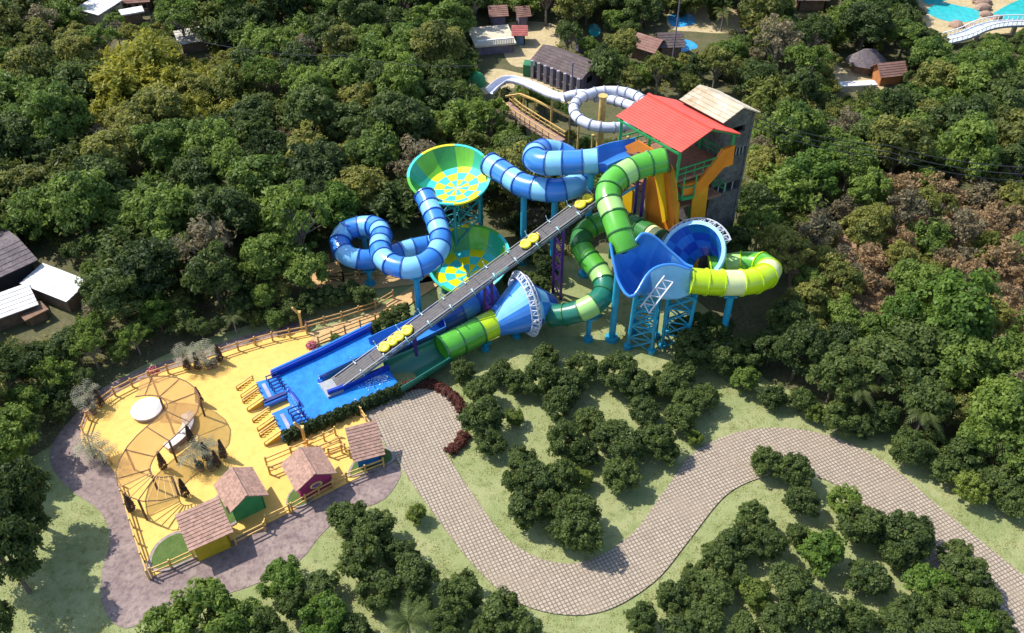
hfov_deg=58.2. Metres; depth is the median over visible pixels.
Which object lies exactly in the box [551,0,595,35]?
pale tree
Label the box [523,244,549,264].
orchard tree
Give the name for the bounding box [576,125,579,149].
thin post
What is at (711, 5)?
feathery tree
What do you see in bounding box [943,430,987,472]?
orchard tree
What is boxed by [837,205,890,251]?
pale tree
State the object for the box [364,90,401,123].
dark tree
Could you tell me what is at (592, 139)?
thin post
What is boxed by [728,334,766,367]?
orchard tree
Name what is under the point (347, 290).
orchard tree
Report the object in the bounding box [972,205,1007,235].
dry tree
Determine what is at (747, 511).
orchard tree
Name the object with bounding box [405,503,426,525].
pale bush
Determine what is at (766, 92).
feathery tree
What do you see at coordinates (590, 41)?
spreading tree
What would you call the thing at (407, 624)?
palm tree
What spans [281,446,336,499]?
magenta cabin
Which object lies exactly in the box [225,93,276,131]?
dark tree
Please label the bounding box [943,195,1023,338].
dry clearing
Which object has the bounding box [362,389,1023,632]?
path
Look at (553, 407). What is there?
orchard tree
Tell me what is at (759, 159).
pale tree
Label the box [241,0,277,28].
dark tree
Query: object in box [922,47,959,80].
leafy tree
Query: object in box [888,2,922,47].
dark tree
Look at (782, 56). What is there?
bright tree
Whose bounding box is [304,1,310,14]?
spreading tree
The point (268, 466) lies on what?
wooden fence
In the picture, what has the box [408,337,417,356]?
conveyor support
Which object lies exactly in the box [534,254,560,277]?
orchard tree
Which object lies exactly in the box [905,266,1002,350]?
bright tree
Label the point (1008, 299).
dry tree
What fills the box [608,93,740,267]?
slide tower
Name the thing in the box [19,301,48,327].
lean to
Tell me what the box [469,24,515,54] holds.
flat roofed building
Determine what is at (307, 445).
wooden fence
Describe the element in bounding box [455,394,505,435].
orchard tree
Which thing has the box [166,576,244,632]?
orchard tree
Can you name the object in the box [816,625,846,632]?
orchard tree
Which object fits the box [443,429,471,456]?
hedge
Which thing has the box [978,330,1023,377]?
leafy tree
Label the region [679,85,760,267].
concrete tower
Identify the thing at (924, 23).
twiggy tree
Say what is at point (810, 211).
twiggy tree
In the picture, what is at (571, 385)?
orchard tree
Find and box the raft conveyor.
[319,187,595,398]
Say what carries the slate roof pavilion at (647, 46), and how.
on the forest floor
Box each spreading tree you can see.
[0,0,19,32]
[0,63,21,71]
[0,338,25,387]
[0,372,8,395]
[13,76,70,109]
[15,345,25,357]
[20,133,64,168]
[21,408,45,438]
[65,231,97,262]
[66,327,105,368]
[70,312,108,352]
[82,22,120,52]
[98,100,131,126]
[106,329,129,344]
[113,318,153,354]
[118,21,140,41]
[123,145,143,175]
[140,22,149,29]
[145,21,168,35]
[153,0,198,36]
[173,277,186,291]
[206,56,227,71]
[213,48,234,60]
[216,0,250,9]
[231,108,273,145]
[239,55,280,98]
[242,128,287,162]
[250,27,292,75]
[252,53,279,92]
[252,91,280,125]
[261,179,332,245]
[277,63,318,89]
[279,80,292,92]
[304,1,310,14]
[304,21,335,52]
[328,51,364,73]
[337,140,361,166]
[357,56,383,79]
[372,20,395,39]
[389,0,410,10]
[401,2,442,27]
[419,78,434,94]
[426,53,462,80]
[445,76,469,92]
[461,0,486,16]
[465,0,484,21]
[467,96,509,136]
[494,121,517,132]
[539,0,552,25]
[543,211,559,221]
[555,20,583,50]
[558,200,578,231]
[562,21,583,47]
[575,171,601,198]
[576,36,598,57]
[584,48,594,57]
[642,55,650,63]
[644,51,674,94]
[665,69,682,89]
[679,64,693,74]
[697,44,740,87]
[725,60,748,93]
[736,204,780,250]
[738,181,786,236]
[752,220,815,273]
[754,112,765,124]
[767,52,780,65]
[780,8,794,18]
[781,41,833,73]
[793,13,834,47]
[805,241,851,280]
[808,19,840,45]
[815,91,839,110]
[816,83,832,108]
[816,127,845,146]
[819,78,841,93]
[820,49,842,73]
[824,101,847,121]
[824,193,844,215]
[828,135,878,192]
[856,87,878,103]
[864,243,888,256]
[879,235,893,244]
[911,97,947,125]
[915,184,959,228]
[915,257,954,279]
[964,98,1001,118]
[967,44,1016,78]
[976,32,1015,55]
[985,293,1016,338]
[998,135,1023,179]
[1007,307,1023,336]
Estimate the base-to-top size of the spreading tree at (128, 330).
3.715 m
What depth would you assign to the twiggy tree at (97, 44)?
120.64 m
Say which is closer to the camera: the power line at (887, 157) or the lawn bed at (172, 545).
the lawn bed at (172, 545)
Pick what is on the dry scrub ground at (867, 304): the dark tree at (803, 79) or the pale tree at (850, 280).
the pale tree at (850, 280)
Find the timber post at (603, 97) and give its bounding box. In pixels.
[596,93,607,146]
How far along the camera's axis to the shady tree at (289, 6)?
122.05 m
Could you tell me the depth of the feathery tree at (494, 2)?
129.28 m
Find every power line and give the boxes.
[200,41,479,66]
[753,126,1023,181]
[755,121,1023,174]
[758,118,1023,167]
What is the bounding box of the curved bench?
[163,410,194,452]
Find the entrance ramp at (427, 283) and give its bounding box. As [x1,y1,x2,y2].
[309,274,437,344]
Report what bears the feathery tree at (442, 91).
on the forest floor
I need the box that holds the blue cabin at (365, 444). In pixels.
[345,420,384,467]
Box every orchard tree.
[134,602,200,632]
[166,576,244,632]
[224,596,264,632]
[241,605,288,632]
[255,554,303,599]
[263,307,288,330]
[274,586,308,621]
[279,296,307,323]
[297,589,351,632]
[298,289,325,313]
[300,569,340,605]
[315,284,344,307]
[325,500,366,542]
[329,333,341,341]
[334,531,382,586]
[336,278,359,303]
[337,611,376,632]
[351,507,397,544]
[353,285,376,306]
[354,566,395,613]
[370,320,381,332]
[377,309,395,328]
[381,537,420,573]
[388,302,410,321]
[392,552,441,600]
[399,590,432,620]
[424,595,466,632]
[436,567,483,619]
[449,358,475,383]
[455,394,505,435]
[462,374,496,402]
[466,615,494,632]
[475,425,507,456]
[481,585,526,632]
[483,358,512,383]
[500,459,535,492]
[502,266,519,283]
[504,368,533,394]
[506,443,537,471]
[506,485,546,531]
[507,614,543,632]
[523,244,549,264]
[523,271,536,280]
[523,356,562,396]
[524,459,560,498]
[530,341,558,366]
[532,275,551,292]
[533,488,560,520]
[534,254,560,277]
[541,388,575,421]
[544,518,571,546]
[546,368,588,404]
[546,419,588,458]
[547,457,577,495]
[554,487,601,524]
[557,508,604,555]
[565,350,597,383]
[570,440,599,466]
[572,406,604,433]
[587,416,627,453]
[596,349,640,390]
[600,456,642,494]
[609,424,649,462]
[619,369,654,399]
[622,599,657,632]
[626,394,660,427]
[637,423,677,460]
[651,368,689,397]
[655,579,693,618]
[658,611,697,632]
[662,358,697,384]
[662,442,680,466]
[663,402,696,436]
[666,312,708,341]
[669,324,718,371]
[671,387,705,418]
[679,562,705,589]
[681,600,725,632]
[688,568,734,612]
[692,382,722,409]
[695,540,736,573]
[702,311,735,342]
[707,339,741,377]
[714,525,753,567]
[723,560,749,590]
[725,609,762,632]
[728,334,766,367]
[729,366,762,392]
[729,499,777,540]
[750,445,783,477]
[751,521,788,560]
[755,383,786,410]
[755,600,801,632]
[767,560,815,606]
[778,451,815,487]
[780,482,820,518]
[783,386,815,411]
[785,522,808,547]
[794,589,843,629]
[795,528,847,579]
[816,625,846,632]
[821,399,860,437]
[826,482,862,516]
[835,500,881,544]
[838,595,877,632]
[844,558,893,595]
[849,411,876,439]
[865,398,902,434]
[867,511,898,546]
[873,606,913,632]
[874,539,911,570]
[883,509,935,566]
[887,590,930,629]
[888,425,934,465]
[900,559,961,603]
[912,611,959,632]
[918,429,949,458]
[922,584,968,620]
[924,453,962,483]
[936,538,974,566]
[937,550,991,598]
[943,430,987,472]
[955,461,992,487]
[957,606,999,632]
[961,578,1002,612]
[985,458,1023,494]
[991,609,1016,632]
[992,483,1023,519]
[1009,477,1023,499]
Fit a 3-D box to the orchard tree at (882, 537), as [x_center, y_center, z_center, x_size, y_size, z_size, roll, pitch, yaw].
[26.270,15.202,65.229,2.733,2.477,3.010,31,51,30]
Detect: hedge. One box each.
[281,382,404,445]
[402,377,465,413]
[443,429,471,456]
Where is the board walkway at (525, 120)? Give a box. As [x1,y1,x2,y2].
[498,94,565,140]
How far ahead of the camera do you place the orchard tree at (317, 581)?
61.32 m
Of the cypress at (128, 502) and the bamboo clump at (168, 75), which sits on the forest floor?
the bamboo clump at (168, 75)
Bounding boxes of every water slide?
[329,138,634,358]
[383,146,781,391]
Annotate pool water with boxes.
[589,24,600,36]
[668,13,694,26]
[681,39,697,51]
[922,0,944,3]
[927,3,979,21]
[993,0,1023,18]
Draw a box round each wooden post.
[291,307,303,329]
[293,422,305,444]
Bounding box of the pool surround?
[909,0,1023,35]
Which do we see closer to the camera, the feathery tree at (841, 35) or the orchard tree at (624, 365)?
the orchard tree at (624, 365)
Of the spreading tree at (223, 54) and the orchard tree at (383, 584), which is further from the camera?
the spreading tree at (223, 54)
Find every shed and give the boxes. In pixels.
[0,283,38,330]
[19,263,86,311]
[118,6,143,24]
[523,60,534,76]
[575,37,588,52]
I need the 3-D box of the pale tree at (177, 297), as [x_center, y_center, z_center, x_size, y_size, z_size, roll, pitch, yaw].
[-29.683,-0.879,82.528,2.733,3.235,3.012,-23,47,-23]
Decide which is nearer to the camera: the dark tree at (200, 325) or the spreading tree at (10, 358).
the spreading tree at (10, 358)
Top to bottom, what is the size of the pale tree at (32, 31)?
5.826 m
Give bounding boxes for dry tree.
[848,241,890,274]
[860,267,890,307]
[870,302,883,317]
[883,224,917,250]
[884,171,925,211]
[923,171,966,220]
[928,247,959,271]
[946,205,974,233]
[951,256,992,282]
[956,188,968,203]
[970,204,991,217]
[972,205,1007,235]
[980,235,1023,283]
[985,282,1023,307]
[986,199,1023,238]
[995,302,1020,337]
[998,225,1023,242]
[1009,303,1023,333]
[1010,272,1023,299]
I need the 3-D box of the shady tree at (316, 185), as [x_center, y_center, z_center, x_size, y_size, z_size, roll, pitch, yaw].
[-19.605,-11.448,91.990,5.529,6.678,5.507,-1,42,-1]
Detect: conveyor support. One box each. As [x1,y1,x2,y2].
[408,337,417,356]
[483,279,493,312]
[551,228,564,299]
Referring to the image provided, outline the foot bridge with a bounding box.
[942,14,1023,43]
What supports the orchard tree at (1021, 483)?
on the ground at (314, 559)
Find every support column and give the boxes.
[358,236,369,248]
[363,269,375,286]
[410,277,422,315]
[481,341,491,352]
[512,333,520,339]
[518,196,529,265]
[550,202,558,271]
[578,173,597,278]
[583,317,595,343]
[605,252,624,343]
[716,296,737,345]
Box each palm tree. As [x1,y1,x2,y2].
[218,306,247,334]
[382,596,436,632]
[712,5,733,31]
[835,374,883,412]
[901,403,951,438]
[986,427,1022,468]
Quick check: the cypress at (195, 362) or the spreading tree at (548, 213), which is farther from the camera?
the spreading tree at (548, 213)
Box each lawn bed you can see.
[148,530,196,571]
[216,495,237,526]
[286,489,313,508]
[347,446,394,476]
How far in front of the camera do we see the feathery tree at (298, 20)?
120.68 m
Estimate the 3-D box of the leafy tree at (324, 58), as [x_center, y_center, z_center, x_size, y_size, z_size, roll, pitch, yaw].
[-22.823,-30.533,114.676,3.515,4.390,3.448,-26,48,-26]
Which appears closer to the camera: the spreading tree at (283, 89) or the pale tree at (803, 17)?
the spreading tree at (283, 89)
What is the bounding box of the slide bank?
[480,69,569,103]
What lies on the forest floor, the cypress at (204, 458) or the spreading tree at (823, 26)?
the spreading tree at (823, 26)
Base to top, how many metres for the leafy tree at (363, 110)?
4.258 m
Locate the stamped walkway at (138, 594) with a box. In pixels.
[49,318,400,627]
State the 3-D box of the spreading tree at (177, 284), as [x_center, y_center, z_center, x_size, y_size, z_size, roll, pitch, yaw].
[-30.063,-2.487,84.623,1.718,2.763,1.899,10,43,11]
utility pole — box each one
[570,62,573,128]
[672,0,680,56]
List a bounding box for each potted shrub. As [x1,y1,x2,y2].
[87,403,96,414]
[195,460,203,471]
[204,359,211,369]
[205,460,214,471]
[210,357,217,368]
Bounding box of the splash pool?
[255,322,398,441]
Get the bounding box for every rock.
[948,20,964,28]
[971,0,992,4]
[973,3,991,10]
[979,10,993,16]
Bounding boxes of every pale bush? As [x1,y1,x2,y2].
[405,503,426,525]
[504,407,524,426]
[570,467,593,490]
[685,429,704,445]
[738,576,771,613]
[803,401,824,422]
[952,470,989,505]
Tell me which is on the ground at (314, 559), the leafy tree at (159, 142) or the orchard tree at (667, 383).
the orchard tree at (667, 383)
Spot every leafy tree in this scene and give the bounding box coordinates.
[0,46,14,69]
[0,214,29,238]
[0,402,42,465]
[1,384,48,414]
[18,79,97,147]
[37,167,115,235]
[79,260,96,274]
[84,266,106,286]
[100,190,155,235]
[102,12,125,26]
[106,340,129,364]
[129,121,185,167]
[130,181,197,233]
[135,227,189,275]
[159,117,187,136]
[164,164,177,184]
[178,116,238,182]
[189,243,207,258]
[199,136,246,181]
[225,151,287,206]
[237,232,296,280]
[250,280,277,308]
[256,0,286,24]
[265,165,288,185]
[279,241,329,294]
[287,64,337,127]
[296,9,307,15]
[308,0,342,15]
[317,54,333,69]
[318,55,361,98]
[342,121,400,172]
[347,23,387,49]
[351,109,372,126]
[373,51,426,98]
[378,42,416,71]
[387,23,420,52]
[413,98,435,143]
[427,0,477,35]
[432,139,447,146]
[458,58,475,78]
[468,85,483,95]
[481,151,498,194]
[482,147,501,154]
[490,127,520,148]
[513,80,539,113]
[537,95,550,113]
[549,0,552,12]
[602,9,625,33]
[621,60,637,70]
[632,65,651,90]
[657,59,677,81]
[675,62,685,77]
[705,40,724,50]
[721,35,748,59]
[746,143,771,165]
[751,120,779,143]
[765,99,825,158]
[781,15,797,30]
[784,108,829,155]
[785,0,795,17]
[791,264,828,299]
[815,125,857,160]
[819,292,860,330]
[833,0,878,42]
[846,164,895,205]
[854,311,888,338]
[868,0,907,12]
[876,88,882,95]
[885,18,925,60]
[886,258,942,303]
[908,35,954,64]
[911,165,943,187]
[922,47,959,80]
[927,327,1001,391]
[931,109,1003,187]
[941,60,998,100]
[953,45,975,56]
[956,407,1005,452]
[964,373,1023,433]
[974,154,997,184]
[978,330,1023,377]
[996,420,1023,475]
[1009,231,1023,272]
[1014,28,1023,47]
[1016,43,1023,54]
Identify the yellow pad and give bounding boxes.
[81,329,365,575]
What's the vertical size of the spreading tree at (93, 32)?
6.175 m
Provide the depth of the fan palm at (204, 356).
78.02 m
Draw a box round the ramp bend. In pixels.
[312,261,343,288]
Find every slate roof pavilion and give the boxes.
[632,32,664,59]
[653,32,684,58]
[793,0,829,10]
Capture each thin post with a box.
[523,87,524,125]
[550,100,552,130]
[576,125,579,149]
[591,134,593,148]
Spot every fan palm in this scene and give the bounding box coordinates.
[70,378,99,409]
[71,430,107,459]
[81,436,117,464]
[171,342,198,367]
[177,440,211,469]
[188,338,218,366]
[189,433,221,463]
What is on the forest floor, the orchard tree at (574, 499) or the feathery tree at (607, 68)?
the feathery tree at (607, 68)
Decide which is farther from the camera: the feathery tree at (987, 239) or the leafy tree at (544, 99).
the leafy tree at (544, 99)
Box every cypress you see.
[93,389,104,406]
[123,493,135,511]
[156,450,167,469]
[178,478,189,497]
[181,353,190,369]
[185,424,195,443]
[192,352,202,369]
[194,387,203,404]
[200,442,210,460]
[211,450,221,468]
[214,344,223,361]
[217,439,227,458]
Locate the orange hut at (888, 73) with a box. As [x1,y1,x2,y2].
[870,61,906,85]
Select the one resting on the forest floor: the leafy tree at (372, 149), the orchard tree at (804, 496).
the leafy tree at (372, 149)
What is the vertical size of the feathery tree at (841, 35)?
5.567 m
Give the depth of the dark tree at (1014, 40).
120.98 m
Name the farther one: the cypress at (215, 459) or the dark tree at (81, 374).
the dark tree at (81, 374)
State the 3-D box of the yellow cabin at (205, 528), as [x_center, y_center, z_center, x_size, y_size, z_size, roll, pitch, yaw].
[-21.503,15.175,64.868,3.122,2.636,3.024,-22,46,-22]
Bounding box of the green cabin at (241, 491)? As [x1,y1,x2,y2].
[213,466,268,520]
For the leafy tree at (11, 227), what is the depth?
89.07 m
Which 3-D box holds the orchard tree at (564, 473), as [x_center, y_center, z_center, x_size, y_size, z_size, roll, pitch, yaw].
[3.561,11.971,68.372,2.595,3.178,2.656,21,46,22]
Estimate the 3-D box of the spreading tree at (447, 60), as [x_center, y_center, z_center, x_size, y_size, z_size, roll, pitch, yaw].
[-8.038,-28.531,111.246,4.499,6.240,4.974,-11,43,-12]
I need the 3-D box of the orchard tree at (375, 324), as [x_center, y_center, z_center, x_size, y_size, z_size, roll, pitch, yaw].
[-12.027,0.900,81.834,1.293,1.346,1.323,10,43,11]
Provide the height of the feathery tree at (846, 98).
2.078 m
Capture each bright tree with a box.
[80,286,89,300]
[136,292,175,332]
[314,179,361,228]
[391,20,421,49]
[560,102,568,120]
[735,198,743,218]
[778,141,842,202]
[781,43,787,67]
[877,291,934,336]
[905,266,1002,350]
[906,81,928,101]
[956,52,978,62]
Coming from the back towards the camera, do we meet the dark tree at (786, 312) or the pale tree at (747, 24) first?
the pale tree at (747, 24)
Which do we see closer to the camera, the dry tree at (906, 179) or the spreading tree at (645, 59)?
the dry tree at (906, 179)
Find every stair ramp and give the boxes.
[236,375,257,398]
[242,388,264,411]
[252,406,274,431]
[259,421,281,446]
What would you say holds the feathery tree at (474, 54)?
on the forest floor
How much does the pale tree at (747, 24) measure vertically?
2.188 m
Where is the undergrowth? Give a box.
[0,0,1023,414]
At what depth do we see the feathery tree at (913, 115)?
100.53 m
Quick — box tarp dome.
[466,71,485,87]
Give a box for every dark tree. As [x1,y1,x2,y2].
[0,109,38,162]
[23,340,47,361]
[43,329,88,368]
[58,242,74,263]
[60,325,74,340]
[63,109,89,138]
[69,367,94,390]
[72,153,136,194]
[74,267,144,325]
[141,163,159,173]
[149,14,160,27]
[153,0,174,9]
[162,145,222,192]
[179,238,239,310]
[184,184,261,257]
[186,317,210,339]
[189,0,224,14]
[190,291,205,305]
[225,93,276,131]
[228,43,266,75]
[233,270,257,302]
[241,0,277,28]
[280,83,335,131]
[320,99,372,142]
[336,0,381,29]
[345,116,374,168]
[358,62,397,97]
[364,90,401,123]
[369,87,437,160]
[414,205,421,219]
[496,130,538,151]
[519,126,526,136]
[542,175,567,205]
[553,101,563,116]
[619,19,642,34]
[620,0,662,32]
[719,225,753,252]
[738,56,757,74]
[749,326,787,366]
[764,295,814,337]
[783,66,824,103]
[805,341,861,404]
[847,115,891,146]
[847,334,922,399]
[876,314,946,372]
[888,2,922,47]
[892,89,923,116]
[897,367,957,428]
[902,69,916,81]
[919,28,942,40]
[968,40,983,57]
[982,68,1023,109]
[1008,35,1021,47]
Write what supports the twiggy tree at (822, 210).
on the dry scrub ground at (867, 304)
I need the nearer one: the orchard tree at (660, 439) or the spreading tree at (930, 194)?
the orchard tree at (660, 439)
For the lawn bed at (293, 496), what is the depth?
68.31 m
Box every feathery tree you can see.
[0,32,30,63]
[0,69,45,115]
[0,101,39,160]
[0,154,28,196]
[0,170,18,200]
[0,193,24,233]
[0,197,12,222]
[1,180,77,240]
[25,160,102,215]
[28,352,76,391]
[39,0,83,6]
[40,380,72,409]
[41,0,88,29]
[42,59,109,108]
[42,134,90,172]
[42,396,74,422]
[45,53,63,62]
[53,54,111,101]
[77,221,152,273]
[124,89,166,116]
[124,169,177,194]
[140,28,179,45]
[161,302,207,334]
[164,13,192,32]
[173,111,204,135]
[180,181,244,232]
[183,0,241,48]
[197,57,209,65]
[199,110,247,144]
[200,5,260,49]
[208,58,268,103]
[218,292,256,324]
[229,18,277,50]
[238,182,312,236]
[244,308,265,327]
[264,20,285,53]
[265,99,297,136]
[273,24,305,52]
[283,9,315,45]
[301,223,326,248]
[303,8,341,51]
[338,32,390,64]
[356,172,418,228]
[363,5,386,22]
[378,5,409,33]
[394,51,444,81]
[411,74,485,117]
[431,95,495,142]
[445,127,491,151]
[451,204,467,213]
[456,55,469,71]
[462,47,481,62]
[462,78,478,93]
[463,60,478,72]
[467,91,488,112]
[482,0,516,7]
[484,111,507,134]
[484,143,517,195]
[502,211,530,234]
[504,0,543,10]
[572,134,595,148]
[587,46,632,85]
[593,138,614,145]
[615,52,629,60]
[640,62,656,81]
[662,0,705,16]
[675,72,703,94]
[693,0,741,20]
[708,48,737,78]
[730,57,792,100]
[738,33,762,57]
[741,163,827,223]
[742,73,799,115]
[751,119,764,141]
[757,95,808,120]
[780,211,817,240]
[790,60,807,71]
[811,107,836,144]
[826,5,844,15]
[827,12,855,49]
[829,97,847,110]
[841,94,852,104]
[843,98,873,114]
[850,106,882,141]
[854,36,886,48]
[877,160,889,170]
[897,108,944,140]
[899,134,949,178]
[902,216,959,258]
[903,56,914,68]
[910,1,920,8]
[914,84,965,131]
[964,229,1011,265]
[966,367,1014,412]
[975,168,1023,206]
[993,70,1007,79]
[1006,44,1020,60]
[1013,54,1023,76]
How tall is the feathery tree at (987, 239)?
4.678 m
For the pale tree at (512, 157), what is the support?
on the forest floor
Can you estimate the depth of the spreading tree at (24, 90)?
101.51 m
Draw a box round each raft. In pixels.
[377,335,397,351]
[392,324,412,341]
[519,232,538,248]
[574,193,593,208]
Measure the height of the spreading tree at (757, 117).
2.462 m
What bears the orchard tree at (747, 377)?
on the ground at (314, 559)
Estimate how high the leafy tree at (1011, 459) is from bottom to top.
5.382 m
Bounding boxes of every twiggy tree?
[18,341,30,353]
[20,3,59,46]
[29,41,50,53]
[77,127,92,138]
[79,122,109,144]
[81,302,103,320]
[94,36,109,50]
[106,19,121,45]
[169,208,236,262]
[273,126,293,137]
[292,32,319,54]
[386,133,435,176]
[481,136,490,146]
[527,207,549,229]
[747,46,763,59]
[749,134,775,148]
[754,13,804,67]
[782,245,808,271]
[795,210,841,262]
[801,198,829,214]
[807,203,835,227]
[825,105,863,132]
[826,243,858,263]
[830,194,861,227]
[836,293,866,313]
[849,262,877,280]
[877,271,890,289]
[885,184,930,235]
[887,264,897,298]
[914,15,925,31]
[941,206,988,253]
[950,245,981,266]
[961,178,1008,209]
[1010,370,1023,379]
[1011,294,1023,308]
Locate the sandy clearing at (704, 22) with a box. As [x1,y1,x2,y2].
[667,4,751,32]
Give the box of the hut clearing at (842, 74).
[833,65,883,92]
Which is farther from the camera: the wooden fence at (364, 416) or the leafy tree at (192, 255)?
the leafy tree at (192, 255)
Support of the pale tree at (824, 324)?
on the forest floor
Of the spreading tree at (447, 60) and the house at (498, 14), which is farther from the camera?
the house at (498, 14)
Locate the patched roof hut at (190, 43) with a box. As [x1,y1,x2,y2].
[173,26,209,53]
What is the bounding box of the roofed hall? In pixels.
[0,228,37,291]
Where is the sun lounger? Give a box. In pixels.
[990,14,1002,19]
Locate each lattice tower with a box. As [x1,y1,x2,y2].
[443,194,482,246]
[623,295,661,355]
[658,294,697,349]
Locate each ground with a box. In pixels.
[0,253,1023,632]
[788,215,935,324]
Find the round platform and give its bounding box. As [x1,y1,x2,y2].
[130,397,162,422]
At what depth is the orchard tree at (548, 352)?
77.89 m
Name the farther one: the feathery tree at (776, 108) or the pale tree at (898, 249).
the feathery tree at (776, 108)
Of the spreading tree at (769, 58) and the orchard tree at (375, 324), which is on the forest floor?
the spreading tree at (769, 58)
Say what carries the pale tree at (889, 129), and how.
on the forest floor
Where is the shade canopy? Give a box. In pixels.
[115,375,205,520]
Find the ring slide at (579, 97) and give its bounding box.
[486,75,644,133]
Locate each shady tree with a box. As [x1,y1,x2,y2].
[0,454,52,527]
[0,488,14,563]
[0,514,43,593]
[0,599,17,632]
[9,505,51,548]
[15,351,45,380]
[113,236,182,308]
[138,320,157,343]
[209,315,227,333]
[264,0,304,25]
[278,40,320,73]
[284,138,350,184]
[286,171,332,228]
[373,0,394,10]
[408,0,443,17]
[493,86,511,112]
[588,43,613,59]
[600,0,626,12]
[686,54,709,77]
[774,319,831,380]
[814,320,859,357]
[838,0,896,50]
[872,83,916,120]
[926,92,995,160]
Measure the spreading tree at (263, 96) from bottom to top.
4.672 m
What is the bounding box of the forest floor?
[0,0,1023,472]
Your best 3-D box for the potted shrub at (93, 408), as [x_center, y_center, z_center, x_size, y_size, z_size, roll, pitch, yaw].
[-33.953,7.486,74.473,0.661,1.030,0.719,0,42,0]
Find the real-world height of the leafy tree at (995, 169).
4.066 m
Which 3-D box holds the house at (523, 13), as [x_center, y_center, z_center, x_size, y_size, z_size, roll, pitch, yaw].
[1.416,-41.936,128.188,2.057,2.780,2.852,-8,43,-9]
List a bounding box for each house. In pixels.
[76,0,122,25]
[121,0,152,12]
[487,5,508,25]
[511,25,527,44]
[513,5,531,24]
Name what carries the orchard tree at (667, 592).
on the ground at (314, 559)
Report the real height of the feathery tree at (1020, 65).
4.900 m
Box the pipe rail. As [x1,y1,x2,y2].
[505,93,569,143]
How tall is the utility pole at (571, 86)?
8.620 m
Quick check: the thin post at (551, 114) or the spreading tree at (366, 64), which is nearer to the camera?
the thin post at (551, 114)
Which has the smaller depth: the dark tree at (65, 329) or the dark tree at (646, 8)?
the dark tree at (65, 329)
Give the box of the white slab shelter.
[839,80,877,91]
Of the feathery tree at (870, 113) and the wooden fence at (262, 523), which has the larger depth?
the feathery tree at (870, 113)
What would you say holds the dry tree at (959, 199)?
on the dry clearing at (1006, 278)
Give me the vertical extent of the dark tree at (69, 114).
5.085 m
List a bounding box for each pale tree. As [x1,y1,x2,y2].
[0,3,25,40]
[0,161,49,195]
[3,42,60,83]
[11,0,50,18]
[13,17,54,45]
[50,28,95,62]
[53,27,68,38]
[54,34,102,63]
[64,20,85,32]
[80,124,141,169]
[108,102,158,161]
[129,81,186,124]
[156,35,183,64]
[166,288,195,312]
[172,60,189,73]
[175,68,215,100]
[269,279,291,302]
[280,119,327,166]
[315,124,325,134]
[320,22,361,58]
[332,164,383,215]
[333,82,375,109]
[373,175,388,193]
[409,18,469,72]
[421,125,444,144]
[490,140,546,213]
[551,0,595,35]
[564,129,576,143]
[583,0,604,26]
[603,28,640,54]
[616,65,644,88]
[676,52,692,64]
[737,0,790,32]
[737,10,751,23]
[738,18,752,32]
[740,178,749,189]
[745,145,788,181]
[748,17,793,60]
[779,277,832,319]
[799,15,808,21]
[803,57,834,81]
[806,315,830,342]
[820,258,866,300]
[823,229,838,245]
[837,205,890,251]
[867,113,935,175]
[868,201,898,236]
[872,42,883,51]
[884,238,920,265]
[912,58,960,97]
[920,253,931,263]
[941,33,950,42]
[943,390,975,426]
[992,105,1023,171]
[994,179,1023,214]
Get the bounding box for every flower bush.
[147,365,159,375]
[305,340,318,350]
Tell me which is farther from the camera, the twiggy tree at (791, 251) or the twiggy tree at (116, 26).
the twiggy tree at (116, 26)
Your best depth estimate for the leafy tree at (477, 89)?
109.94 m
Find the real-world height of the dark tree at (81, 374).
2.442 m
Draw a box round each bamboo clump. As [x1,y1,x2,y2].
[85,51,150,105]
[86,92,125,128]
[95,45,117,65]
[111,32,143,60]
[117,24,182,73]
[136,59,186,92]
[173,90,215,119]
[182,56,200,70]
[185,67,213,100]
[188,62,211,75]
[207,64,239,96]
[210,47,220,55]
[211,95,241,122]
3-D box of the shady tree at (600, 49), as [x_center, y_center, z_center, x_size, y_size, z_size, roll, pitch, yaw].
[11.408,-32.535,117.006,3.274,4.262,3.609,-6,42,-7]
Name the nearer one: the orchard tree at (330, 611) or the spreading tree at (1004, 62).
the orchard tree at (330, 611)
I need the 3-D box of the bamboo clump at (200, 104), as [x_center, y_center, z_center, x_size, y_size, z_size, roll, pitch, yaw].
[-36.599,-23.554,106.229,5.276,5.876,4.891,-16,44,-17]
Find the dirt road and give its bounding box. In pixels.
[504,21,559,66]
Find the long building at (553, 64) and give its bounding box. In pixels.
[530,44,600,91]
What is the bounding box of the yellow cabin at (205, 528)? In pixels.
[175,496,232,561]
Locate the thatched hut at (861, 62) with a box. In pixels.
[846,49,885,74]
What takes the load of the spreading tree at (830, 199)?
on the forest floor
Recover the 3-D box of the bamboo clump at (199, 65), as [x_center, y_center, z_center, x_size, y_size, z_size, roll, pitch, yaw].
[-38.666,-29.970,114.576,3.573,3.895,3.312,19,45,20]
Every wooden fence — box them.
[79,325,307,464]
[115,476,150,579]
[148,550,194,576]
[233,503,290,545]
[264,426,336,465]
[267,436,339,474]
[289,457,384,511]
[305,289,393,330]
[315,254,342,281]
[317,306,388,345]
[327,444,342,457]
[339,436,350,457]
[342,270,383,281]
[354,399,369,421]
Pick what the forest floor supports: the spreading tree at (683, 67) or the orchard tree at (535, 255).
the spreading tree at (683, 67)
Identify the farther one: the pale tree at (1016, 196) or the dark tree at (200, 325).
the pale tree at (1016, 196)
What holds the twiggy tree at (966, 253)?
on the dry clearing at (1006, 278)
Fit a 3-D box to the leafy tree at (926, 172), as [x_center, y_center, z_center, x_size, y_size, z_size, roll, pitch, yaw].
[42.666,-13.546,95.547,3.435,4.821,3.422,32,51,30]

